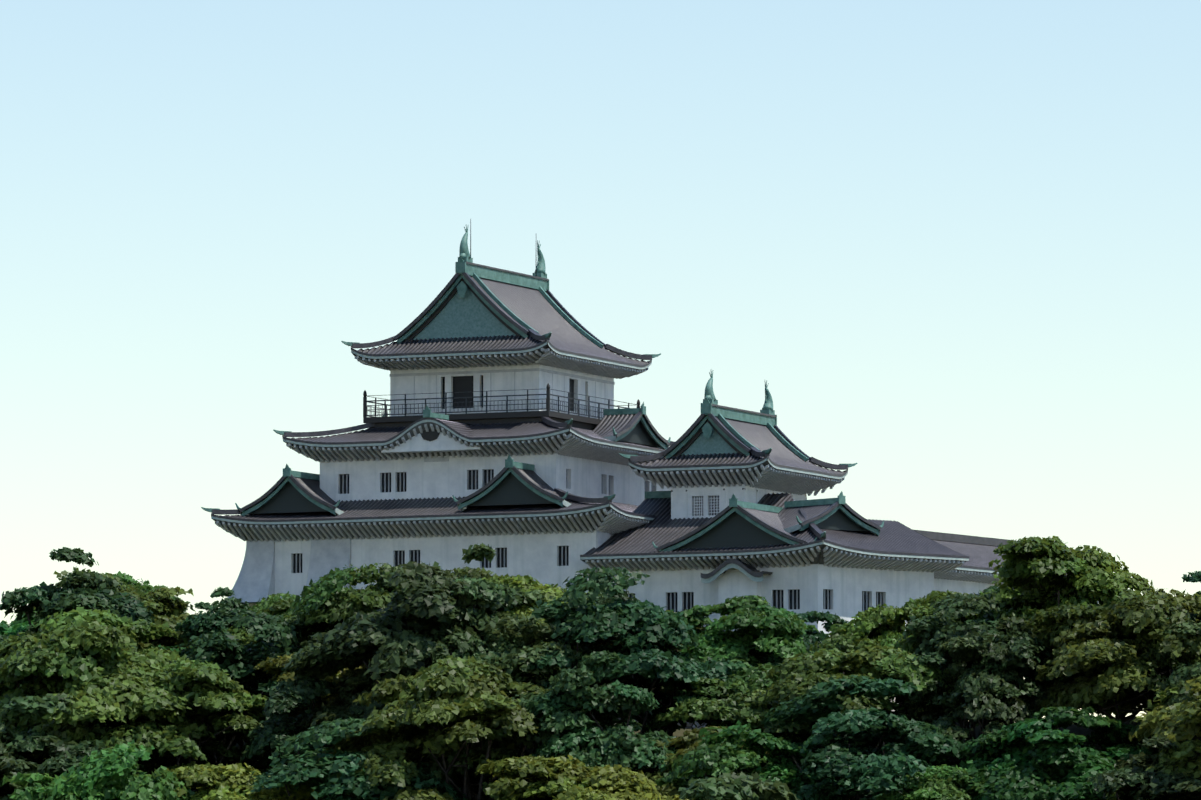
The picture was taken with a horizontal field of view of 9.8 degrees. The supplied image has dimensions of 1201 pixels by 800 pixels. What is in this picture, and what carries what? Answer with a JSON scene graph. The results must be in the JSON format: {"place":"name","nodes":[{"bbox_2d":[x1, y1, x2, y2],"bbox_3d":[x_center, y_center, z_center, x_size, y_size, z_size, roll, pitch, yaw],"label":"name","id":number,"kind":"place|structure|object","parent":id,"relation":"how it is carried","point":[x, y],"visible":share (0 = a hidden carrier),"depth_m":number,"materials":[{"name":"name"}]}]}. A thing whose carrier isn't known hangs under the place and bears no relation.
{"place":"outdoors","nodes":[
{"label":"outdoors","id":0,"kind":"place"},
{"bbox_2d":[296,645,895,728],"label":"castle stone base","id":1,"kind":"object","parent":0,"point":[690,726],"depth_m":437.06,"materials":[{"name":"grey stone"}]},
{"bbox_2d":[201,219,674,608],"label":"castle tower","id":2,"kind":"structure","parent":1,"relation":"on","point":[507,430],"depth_m":451.11,"materials":[{"name":"white paint"}]},
{"bbox_2d":[580,371,968,636],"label":"castle kotenshu","id":3,"kind":"structure","parent":1,"relation":"on","point":[735,511],"depth_m":440.20,"materials":[{"name":"white paint"}]},
{"bbox_2d":[896,529,1098,603],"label":"castle building","id":4,"kind":"structure","parent":1,"relation":"on","point":[973,574],"depth_m":450.23,"materials":[{"name":"grey tile"}]},
{"bbox_2d":[0,0,1200,718],"label":"sky","id":5,"kind":"structure","parent":0,"point":[955,245],"materials":[{"name":"blue"}]},
{"bbox_2d":[145,716,1200,799],"bbox_3d":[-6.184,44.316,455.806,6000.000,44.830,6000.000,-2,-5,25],"label":"ground","id":6,"kind":"structure","parent":0,"point":[1074,729],"depth_m":420.44,"materials":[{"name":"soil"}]},
{"bbox_2d":[0,723,20,796],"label":"tree","id":7,"kind":"object","parent":6,"relation":"on","point":[6,733],"visible":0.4,"depth_m":421.01,"materials":[{"name":"green plant"}]},
{"bbox_2d":[0,609,46,760],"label":"tree","id":8,"kind":"object","parent":6,"relation":"on","point":[14,627],"visible":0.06,"depth_m":441.22,"materials":[{"name":"green plant"}]},
{"bbox_2d":[0,692,148,799],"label":"tree","id":9,"kind":"object","parent":6,"relation":"on","point":[66,756],"visible":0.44,"depth_m":419.88,"materials":[{"name":"green plant"}]},
{"bbox_2d":[0,547,155,687],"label":"tree","id":10,"kind":"object","parent":6,"relation":"on","point":[85,590],"visible":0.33,"depth_m":437.74,"materials":[{"name":"green plant"}]},
{"bbox_2d":[2,739,194,799],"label":"tree","id":11,"kind":"object","parent":6,"relation":"on","point":[103,767],"visible":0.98,"depth_m":412.39,"materials":[{"name":"green plant"}]},
{"bbox_2d":[0,607,222,758],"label":"tree","id":12,"kind":"object","parent":6,"relation":"on","point":[81,651],"visible":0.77,"depth_m":426.18,"materials":[{"name":"green plant"}]},
{"bbox_2d":[28,566,202,677],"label":"tree","id":13,"kind":"object","parent":6,"relation":"on","point":[160,605],"visible":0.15,"depth_m":446.40,"materials":[{"name":"green plant"}]},
{"bbox_2d":[105,571,195,638],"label":"tree","id":14,"kind":"object","parent":6,"relation":"on","point":[126,580],"visible":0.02,"depth_m":454.48,"materials":[{"name":"green plant"}]},
{"bbox_2d":[23,659,278,791],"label":"tree","id":15,"kind":"object","parent":6,"relation":"on","point":[196,687],"visible":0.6,"depth_m":423.97,"materials":[{"name":"green plant"}]},
{"bbox_2d":[150,645,185,774],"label":"tree","id":16,"kind":"object","parent":6,"relation":"on","point":[171,649],"depth_m":439.43,"materials":[{"name":"green plant"}]},
{"bbox_2d":[194,602,212,613],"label":"tree","id":17,"kind":"object","parent":6,"relation":"on","point":[205,606],"depth_m":466.80,"materials":[{"name":"green plant"}]},
{"bbox_2d":[173,587,259,760],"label":"tree","id":18,"kind":"object","parent":6,"relation":"on","point":[209,622],"visible":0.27,"depth_m":437.32,"materials":[{"name":"green plant"}]},
{"bbox_2d":[144,609,334,768],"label":"tree","id":19,"kind":"object","parent":6,"relation":"on","point":[227,651],"visible":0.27,"depth_m":428.91,"materials":[{"name":"green plant"}]},
{"bbox_2d":[179,591,300,682],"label":"tree","id":20,"kind":"object","parent":6,"relation":"on","point":[242,632],"visible":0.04,"depth_m":437.95,"materials":[{"name":"green plant"}]},
{"bbox_2d":[167,762,325,799],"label":"tree","id":21,"kind":"object","parent":6,"relation":"on","point":[222,782],"visible":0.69,"depth_m":413.43,"materials":[{"name":"green plant"}]},
{"bbox_2d":[239,676,368,796],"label":"tree","id":22,"kind":"object","parent":6,"relation":"on","point":[273,733],"visible":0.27,"depth_m":421.16,"materials":[{"name":"green plant"}]},
{"bbox_2d":[239,653,369,752],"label":"tree","id":23,"kind":"object","parent":6,"relation":"on","point":[273,666],"visible":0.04,"depth_m":426.73,"materials":[{"name":"green plant"}]},
{"bbox_2d":[237,586,372,681],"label":"tree","id":24,"kind":"object","parent":6,"relation":"on","point":[280,607],"visible":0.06,"depth_m":433.53,"materials":[{"name":"green plant"}]},
{"bbox_2d":[246,717,467,799],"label":"tree","id":25,"kind":"object","parent":6,"relation":"on","point":[306,768],"visible":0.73,"depth_m":409.50,"materials":[{"name":"green plant"}]},
{"bbox_2d":[286,562,439,665],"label":"tree","id":26,"kind":"object","parent":6,"relation":"on","point":[375,597],"visible":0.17,"depth_m":429.55,"materials":[{"name":"green plant"}]},
{"bbox_2d":[280,560,498,762],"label":"tree","id":27,"kind":"object","parent":6,"relation":"on","point":[386,644],"visible":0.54,"depth_m":420.02,"materials":[{"name":"green plant"}]},
{"bbox_2d":[308,655,554,799],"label":"tree","id":28,"kind":"object","parent":6,"relation":"on","point":[468,702],"visible":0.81,"depth_m":409.82,"materials":[{"name":"green plant"}]},
{"bbox_2d":[446,566,497,579],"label":"tree","id":29,"kind":"object","parent":6,"relation":"on","point":[470,572],"visible":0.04,"depth_m":434.43,"materials":[{"name":"green plant"}]},
{"bbox_2d":[405,543,554,791],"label":"tree","id":30,"kind":"object","parent":6,"relation":"on","point":[479,593],"visible":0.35,"depth_m":423.28,"materials":[{"name":"green plant"}]},
{"bbox_2d":[388,614,609,799],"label":"tree","id":31,"kind":"object","parent":6,"relation":"on","point":[516,665],"visible":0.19,"depth_m":416.79,"materials":[{"name":"green plant"}]},
{"bbox_2d":[482,574,602,744],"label":"tree","id":32,"kind":"object","parent":6,"relation":"on","point":[525,583],"visible":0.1,"depth_m":427.89,"materials":[{"name":"green plant"}]},
{"bbox_2d":[475,754,667,799],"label":"tree","id":33,"kind":"object","parent":6,"relation":"on","point":[561,778],"visible":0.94,"depth_m":404.18,"materials":[{"name":"green plant"}]},
{"bbox_2d":[559,585,650,688],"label":"tree","id":34,"kind":"object","parent":6,"relation":"on","point":[624,596],"visible":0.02,"depth_m":424.94,"materials":[{"name":"green plant"}]},
{"bbox_2d":[524,650,688,792],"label":"tree","id":35,"kind":"object","parent":6,"relation":"on","point":[619,742],"visible":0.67,"depth_m":409.88,"materials":[{"name":"green plant"}]},
{"bbox_2d":[522,566,754,766],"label":"tree","id":36,"kind":"object","parent":6,"relation":"on","point":[577,618],"visible":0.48,"depth_m":417.77,"materials":[{"name":"green plant"}]},
{"bbox_2d":[639,793,688,799],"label":"tree","id":37,"kind":"object","parent":6,"relation":"on","point":[649,796],"visible":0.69,"depth_m":400.89,"materials":[{"name":"green plant"}]},
{"bbox_2d":[593,610,748,735],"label":"tree","id":38,"kind":"object","parent":6,"relation":"on","point":[688,688],"visible":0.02,"depth_m":422.88,"materials":[{"name":"green plant"}]},
{"bbox_2d":[628,726,773,797],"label":"tree","id":39,"kind":"object","parent":6,"relation":"on","point":[690,740],"visible":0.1,"depth_m":409.19,"materials":[{"name":"green plant"}]},
{"bbox_2d":[644,662,819,765],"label":"tree","id":40,"kind":"object","parent":6,"relation":"on","point":[715,706],"visible":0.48,"depth_m":414.32,"materials":[{"name":"green plant"}]},
{"bbox_2d":[675,772,798,799],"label":"tree","id":41,"kind":"object","parent":6,"relation":"on","point":[734,786],"visible":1,"depth_m":387.39,"materials":[{"name":"green plant"}]},
{"bbox_2d":[656,595,818,689],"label":"tree","id":42,"kind":"object","parent":6,"relation":"on","point":[780,628],"visible":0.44,"depth_m":421.25,"materials":[{"name":"green plant"}]},
{"bbox_2d":[655,720,844,799],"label":"tree","id":43,"kind":"object","parent":6,"relation":"on","point":[709,756],"visible":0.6,"depth_m":403.40,"materials":[{"name":"green plant"}]},
{"bbox_2d":[748,611,848,665],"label":"tree","id":44,"kind":"object","parent":6,"relation":"on","point":[812,636],"visible":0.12,"depth_m":423.07,"materials":[{"name":"green plant"}]},
{"bbox_2d":[726,645,957,740],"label":"tree","id":45,"kind":"object","parent":6,"relation":"on","point":[823,665],"visible":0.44,"depth_m":411.40,"materials":[{"name":"green plant"}]},
{"bbox_2d":[800,619,907,709],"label":"tree","id":46,"kind":"object","parent":6,"relation":"on","point":[843,643],"visible":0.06,"depth_m":418.38,"materials":[{"name":"green plant"}]},
{"bbox_2d":[761,675,973,799],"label":"tree","id":47,"kind":"object","parent":6,"relation":"on","point":[871,753],"visible":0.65,"depth_m":401.66,"materials":[{"name":"green plant"}]},
{"bbox_2d":[840,589,967,664],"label":"tree","id":48,"kind":"object","parent":6,"relation":"on","point":[881,619],"visible":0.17,"depth_m":418.17,"materials":[{"name":"green plant"}]},
{"bbox_2d":[876,764,1003,799],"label":"tree","id":49,"kind":"object","parent":6,"relation":"on","point":[937,783],"visible":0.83,"depth_m":397.88,"materials":[{"name":"green plant"}]},
{"bbox_2d":[904,596,1054,760],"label":"tree","id":50,"kind":"object","parent":6,"relation":"on","point":[1017,644],"visible":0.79,"depth_m":407.44,"materials":[{"name":"green plant"}]},
{"bbox_2d":[887,593,1081,744],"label":"tree","id":51,"kind":"object","parent":6,"relation":"on","point":[927,629],"visible":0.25,"depth_m":411.89,"materials":[{"name":"green plant"}]},
{"bbox_2d":[973,586,1000,729],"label":"tree","id":52,"kind":"object","parent":6,"relation":"on","point":[992,587],"visible":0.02,"depth_m":419.73,"materials":[{"name":"green plant"}]},
{"bbox_2d":[955,706,1158,799],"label":"tree","id":53,"kind":"object","parent":6,"relation":"on","point":[1036,757],"visible":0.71,"depth_m":397.70,"materials":[{"name":"green plant"}]},
{"bbox_2d":[956,536,1157,728],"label":"tree","id":54,"kind":"object","parent":6,"relation":"on","point":[1032,571],"visible":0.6,"depth_m":414.87,"materials":[{"name":"green plant"}]},
{"bbox_2d":[1019,588,1200,751],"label":"tree","id":55,"kind":"object","parent":6,"relation":"on","point":[1078,636],"visible":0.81,"depth_m":404.96,"materials":[{"name":"green plant"}]},
{"bbox_2d":[1042,606,1186,722],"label":"tree","id":56,"kind":"object","parent":6,"relation":"on","point":[1067,679],"visible":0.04,"depth_m":411.09,"materials":[{"name":"green plant"}]},
{"bbox_2d":[1087,767,1181,799],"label":"tree","id":57,"kind":"object","parent":6,"relation":"on","point":[1114,797],"visible":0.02,"depth_m":393.58,"materials":[{"name":"green plant"}]},
{"bbox_2d":[1087,736,1200,799],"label":"tree","id":58,"kind":"object","parent":6,"relation":"on","point":[1130,776],"visible":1,"depth_m":391.02,"materials":[{"name":"green plant"}]},
{"bbox_2d":[1127,620,1200,741],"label":"tree","id":59,"kind":"object","parent":6,"relation":"on","point":[1180,676],"visible":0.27,"depth_m":400.14,"materials":[{"name":"green plant"}]},
{"bbox_2d":[1129,676,1200,792],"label":"tree","id":60,"kind":"object","parent":6,"relation":"on","point":[1176,723],"visible":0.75,"depth_m":393.05,"materials":[{"name":"green plant"}]},
{"bbox_2d":[1166,571,1200,660],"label":"tree","id":61,"kind":"object","parent":6,"relation":"on","point":[1195,577],"visible":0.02,"depth_m":413.89,"materials":[{"name":"green plant"}]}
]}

